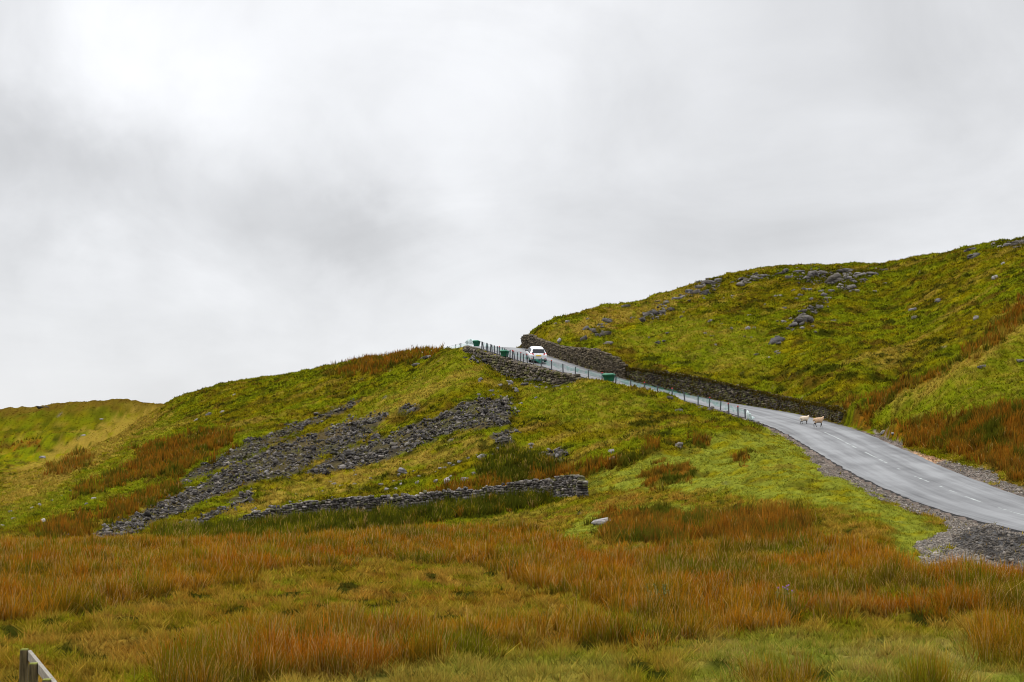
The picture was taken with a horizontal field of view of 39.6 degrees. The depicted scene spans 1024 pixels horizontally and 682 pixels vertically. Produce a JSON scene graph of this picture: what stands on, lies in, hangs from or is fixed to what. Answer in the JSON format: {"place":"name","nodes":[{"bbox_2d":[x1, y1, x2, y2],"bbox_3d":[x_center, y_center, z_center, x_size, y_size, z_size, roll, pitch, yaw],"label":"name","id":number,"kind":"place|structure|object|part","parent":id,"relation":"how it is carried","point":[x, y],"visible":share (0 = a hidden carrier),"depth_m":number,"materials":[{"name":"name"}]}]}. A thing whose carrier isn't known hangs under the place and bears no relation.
{"place":"outdoors","nodes":[
{"label":"outdoors","id":0,"kind":"place"},
{"bbox_2d":[0,398,162,476],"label":"distant hill","id":1,"kind":"structure","parent":0,"point":[57,439],"depth_m":274.90,"materials":[{"name":"green plant"}]},
{"bbox_2d":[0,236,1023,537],"bbox_3d":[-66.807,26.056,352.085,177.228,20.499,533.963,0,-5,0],"label":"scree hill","id":2,"kind":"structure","parent":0,"point":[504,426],"depth_m":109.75,"materials":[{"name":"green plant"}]},
{"bbox_2d":[92,395,568,536],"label":"scree","id":3,"kind":"structure","parent":2,"relation":"on","point":[217,482],"depth_m":109.61,"materials":[{"name":"stone"}]},
{"bbox_2d":[339,462,351,469],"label":"boulder","id":4,"kind":"object","parent":2,"relation":"on","point":[342,466],"visible":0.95,"depth_m":104.61,"materials":[{"name":"stone"}]},
{"bbox_2d":[369,433,380,439],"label":"boulder","id":5,"kind":"object","parent":2,"relation":"on","point":[374,435],"visible":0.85,"depth_m":115.38,"materials":[{"name":"stone"}]},
{"bbox_2d":[397,467,405,472],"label":"boulder","id":6,"kind":"object","parent":2,"relation":"on","point":[401,470],"visible":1,"depth_m":98.48,"materials":[{"name":"stone"}]},
{"bbox_2d":[422,343,472,352],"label":"hilltop fence","id":7,"kind":"object","parent":2,"relation":"on","point":[459,345],"visible":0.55,"depth_m":150.87,"materials":[{"name":"white"}]},
{"bbox_2d":[462,345,581,384],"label":"rubble wall","id":8,"kind":"structure","parent":2,"relation":"on","point":[524,370],"depth_m":131.46,"materials":[{"name":"stone"}]},
{"bbox_2d":[500,350,509,356],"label":"grit bin","id":9,"kind":"object","parent":8,"relation":"on","point":[503,353],"visible":1,"depth_m":134.89,"materials":[{"name":"green plastic"}]},
{"bbox_2d":[31,295,1023,542],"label":"hill rushes","id":10,"kind":"object","parent":2,"relation":"on","point":[452,485],"visible":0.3,"depth_m":91.14,"materials":[{"name":"plant"}]},
{"bbox_2d":[602,373,615,381],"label":"grit bin","id":11,"kind":"object","parent":2,"relation":"on","point":[609,377],"visible":0.87,"depth_m":122.91,"materials":[{"name":"green plastic"}]},
{"bbox_2d":[481,341,745,418],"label":"roadside fence","id":12,"kind":"object","parent":2,"relation":"on","point":[513,353],"visible":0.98,"depth_m":127.50,"materials":[{"name":"grey"}]},
{"bbox_2d":[675,442,682,447],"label":"boulder","id":13,"kind":"object","parent":2,"relation":"on","point":[678,444],"visible":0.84,"depth_m":90.14,"materials":[{"name":"stone"}]},
{"bbox_2d":[0,397,1023,681],"bbox_3d":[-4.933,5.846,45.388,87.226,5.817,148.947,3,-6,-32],"label":"bog ground","id":14,"kind":"structure","parent":0,"point":[800,482],"depth_m":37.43,"materials":[{"name":"green plant"}]},
{"bbox_2d":[19,648,56,681],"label":"wooden fence","id":15,"kind":"object","parent":14,"relation":"on","point":[35,666],"visible":1,"depth_m":13.95,"materials":[{"name":"grey wood"}]},
{"bbox_2d":[144,441,561,539],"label":"dark rushes","id":16,"kind":"object","parent":14,"relation":"on","point":[314,525],"visible":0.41,"depth_m":81.73,"materials":[{"name":"green plant"}]},
{"bbox_2d":[237,475,588,520],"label":"drystone wall","id":17,"kind":"structure","parent":14,"relation":"on","point":[568,485],"depth_m":85.90,"materials":[{"name":"stone"}]},
{"bbox_2d":[0,517,1023,681],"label":"bog rushes","id":18,"kind":"object","parent":14,"relation":"on","point":[618,574],"visible":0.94,"depth_m":33.13,"materials":[{"name":"brown plant"}]},
{"bbox_2d":[591,517,610,525],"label":"boulder","id":19,"kind":"object","parent":14,"relation":"on","point":[597,521],"visible":0.55,"depth_m":66.48,"materials":[{"name":"stone"}]},
{"bbox_2d":[645,583,666,601],"bbox_3d":[3.181,5.696,31.205,0.561,0.750,0.425,-2,-5,21],"label":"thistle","id":20,"kind":"object","parent":14,"relation":"on","point":[655,592],"visible":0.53,"depth_m":31.27,"materials":[{"name":"green plant"}]},
{"bbox_2d":[657,584,670,599],"bbox_3d":[3.332,5.740,31.578,0.462,0.686,0.282,0,-5,0],"label":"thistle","id":21,"kind":"object","parent":14,"relation":"on","point":[664,592],"visible":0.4,"depth_m":31.59,"materials":[{"name":"green plant"}]},
{"bbox_2d":[775,584,793,601],"bbox_3d":[5.997,5.679,31.319,0.524,0.613,0.411,3,-6,-31],"label":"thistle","id":22,"kind":"object","parent":14,"relation":"on","point":[783,592],"visible":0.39,"depth_m":31.31,"materials":[{"name":"plant"}]},
{"bbox_2d":[769,428,1023,571],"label":"gravel","id":23,"kind":"structure","parent":14,"relation":"on","point":[959,548],"depth_m":49.99,"materials":[{"name":"grey gravel"}]},
{"bbox_2d":[0,0,1023,408],"label":"sky","id":24,"kind":"structure","parent":0,"point":[195,194],"materials":[{"name":"white"}]},
{"bbox_2d":[472,346,1023,532],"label":"road","id":25,"kind":"structure","parent":0,"point":[903,481],"depth_m":78.44,"materials":[{"name":"grey asphalt"}]},
{"bbox_2d":[465,339,473,343],"bbox_3d":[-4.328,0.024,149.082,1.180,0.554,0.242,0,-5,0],"label":"car","id":26,"kind":"object","parent":25,"relation":"on","point":[469,341],"visible":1,"depth_m":149.06,"materials":[{"name":"white metal"}]},
{"bbox_2d":[473,340,480,345],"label":"grit bin","id":27,"kind":"object","parent":25,"relation":"on","point":[476,342],"visible":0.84,"depth_m":148.15,"materials":[{"name":"green plastic"}]},
{"bbox_2d":[525,346,546,361],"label":"white car","id":28,"kind":"object","parent":25,"relation":"on","point":[538,353],"visible":0.94,"depth_m":132.84,"materials":[{"name":"paint"}]},
{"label":"rear window","id":29,"kind":"part","parent":28,"relation":"part of","materials":[{"name":"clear glass"}]},
{"bbox_2d":[746,410,754,419],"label":"netting bundle","id":30,"kind":"object","parent":25,"relation":"on","point":[749,416],"visible":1,"depth_m":106.74,"materials":[{"name":"white"}]},
{"bbox_2d":[799,415,810,423],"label":"sheep","id":31,"kind":"object","parent":25,"relation":"on","point":[804,418],"visible":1,"depth_m":104.43},
{"bbox_2d":[813,416,825,426],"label":"sheep","id":32,"kind":"object","parent":25,"relation":"on","point":[819,420],"visible":1,"depth_m":101.44},
{"bbox_2d":[824,432,1022,514],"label":"road marking","id":33,"kind":"object","parent":25,"relation":"on","point":[916,476],"visible":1,"depth_m":72.52,"materials":[{"name":"white paint"}]},
{"bbox_2d":[530,239,1023,496],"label":"roadside hill","id":34,"kind":"structure","parent":0,"point":[853,419],"depth_m":130.58,"materials":[{"name":"green plant"}]},
{"bbox_2d":[520,334,627,378],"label":"retaining wall","id":35,"kind":"structure","parent":34,"relation":"on","point":[597,359],"depth_m":135.43,"materials":[{"name":"stone"}]},
{"bbox_2d":[599,331,610,337],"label":"boulder","id":36,"kind":"object","parent":34,"relation":"on","point":[603,333],"visible":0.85,"depth_m":140.52,"materials":[{"name":"stone"}]},
{"bbox_2d":[602,318,611,322],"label":"boulder","id":37,"kind":"object","parent":34,"relation":"on","point":[608,320],"visible":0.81,"depth_m":151.21,"materials":[{"name":"stone"}]},
{"bbox_2d":[690,289,700,293],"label":"boulder","id":38,"kind":"object","parent":34,"relation":"on","point":[695,291],"visible":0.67,"depth_m":169.96,"materials":[{"name":"stone"}]},
{"bbox_2d":[699,289,710,294],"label":"boulder","id":39,"kind":"object","parent":34,"relation":"on","point":[705,292],"visible":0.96,"depth_m":169.03,"materials":[{"name":"stone"}]},
{"bbox_2d":[700,280,717,284],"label":"boulder","id":40,"kind":"object","parent":34,"relation":"on","point":[706,282],"visible":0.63,"depth_m":176.42,"materials":[{"name":"stone"}]},
{"bbox_2d":[625,366,846,423],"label":"mossy wall","id":41,"kind":"structure","parent":34,"relation":"on","point":[728,392],"depth_m":122.82,"materials":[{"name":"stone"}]},
{"bbox_2d":[736,281,744,285],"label":"boulder","id":42,"kind":"object","parent":34,"relation":"on","point":[741,283],"visible":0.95,"depth_m":172.97,"materials":[{"name":"stone"}]},
{"bbox_2d":[463,238,1023,387],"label":"rubble","id":43,"kind":"object","parent":34,"relation":"on","point":[846,276],"visible":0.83,"depth_m":157.42,"materials":[{"name":"stone"}]},
{"bbox_2d":[768,335,784,344],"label":"boulder","id":44,"kind":"object","parent":34,"relation":"on","point":[775,339],"visible":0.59,"depth_m":134.46,"materials":[{"name":"stone"}]},
{"bbox_2d":[775,268,788,273],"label":"boulder","id":45,"kind":"object","parent":34,"relation":"on","point":[785,270],"visible":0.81,"depth_m":181.63,"materials":[{"name":"stone"}]},
{"bbox_2d":[794,315,813,322],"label":"boulder","id":46,"kind":"object","parent":34,"relation":"on","point":[805,318],"visible":0.78,"depth_m":142.00,"materials":[{"name":"stone"}]},
{"bbox_2d":[807,270,818,276],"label":"boulder","id":47,"kind":"object","parent":34,"relation":"on","point":[812,273],"visible":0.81,"depth_m":175.38,"materials":[{"name":"stone"}]},
{"bbox_2d":[824,273,843,283],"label":"boulder","id":48,"kind":"object","parent":34,"relation":"on","point":[835,277],"visible":0.61,"depth_m":167.44,"materials":[{"name":"stone"}]},
{"bbox_2d":[836,268,853,272],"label":"boulder","id":49,"kind":"object","parent":34,"relation":"on","point":[844,270],"visible":0.45,"depth_m":178.10,"materials":[{"name":"stone"}]},
{"bbox_2d":[847,284,856,289],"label":"boulder","id":50,"kind":"object","parent":34,"relation":"on","point":[852,286],"visible":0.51,"depth_m":162.82,"materials":[{"name":"stone"}]},
{"bbox_2d":[853,272,865,276],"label":"boulder","id":51,"kind":"object","parent":34,"relation":"on","point":[856,274],"visible":0.51,"depth_m":171.86,"materials":[{"name":"stone"}]},
{"bbox_2d":[967,253,979,258],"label":"boulder","id":52,"kind":"object","parent":34,"relation":"on","point":[973,255],"visible":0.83,"depth_m":162.21,"materials":[{"name":"stone"}]},
{"bbox_2d":[1010,240,1020,246],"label":"boulder","id":53,"kind":"object","parent":34,"relation":"on","point":[1014,243],"visible":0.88,"depth_m":158.48,"materials":[{"name":"stone"}]}
]}

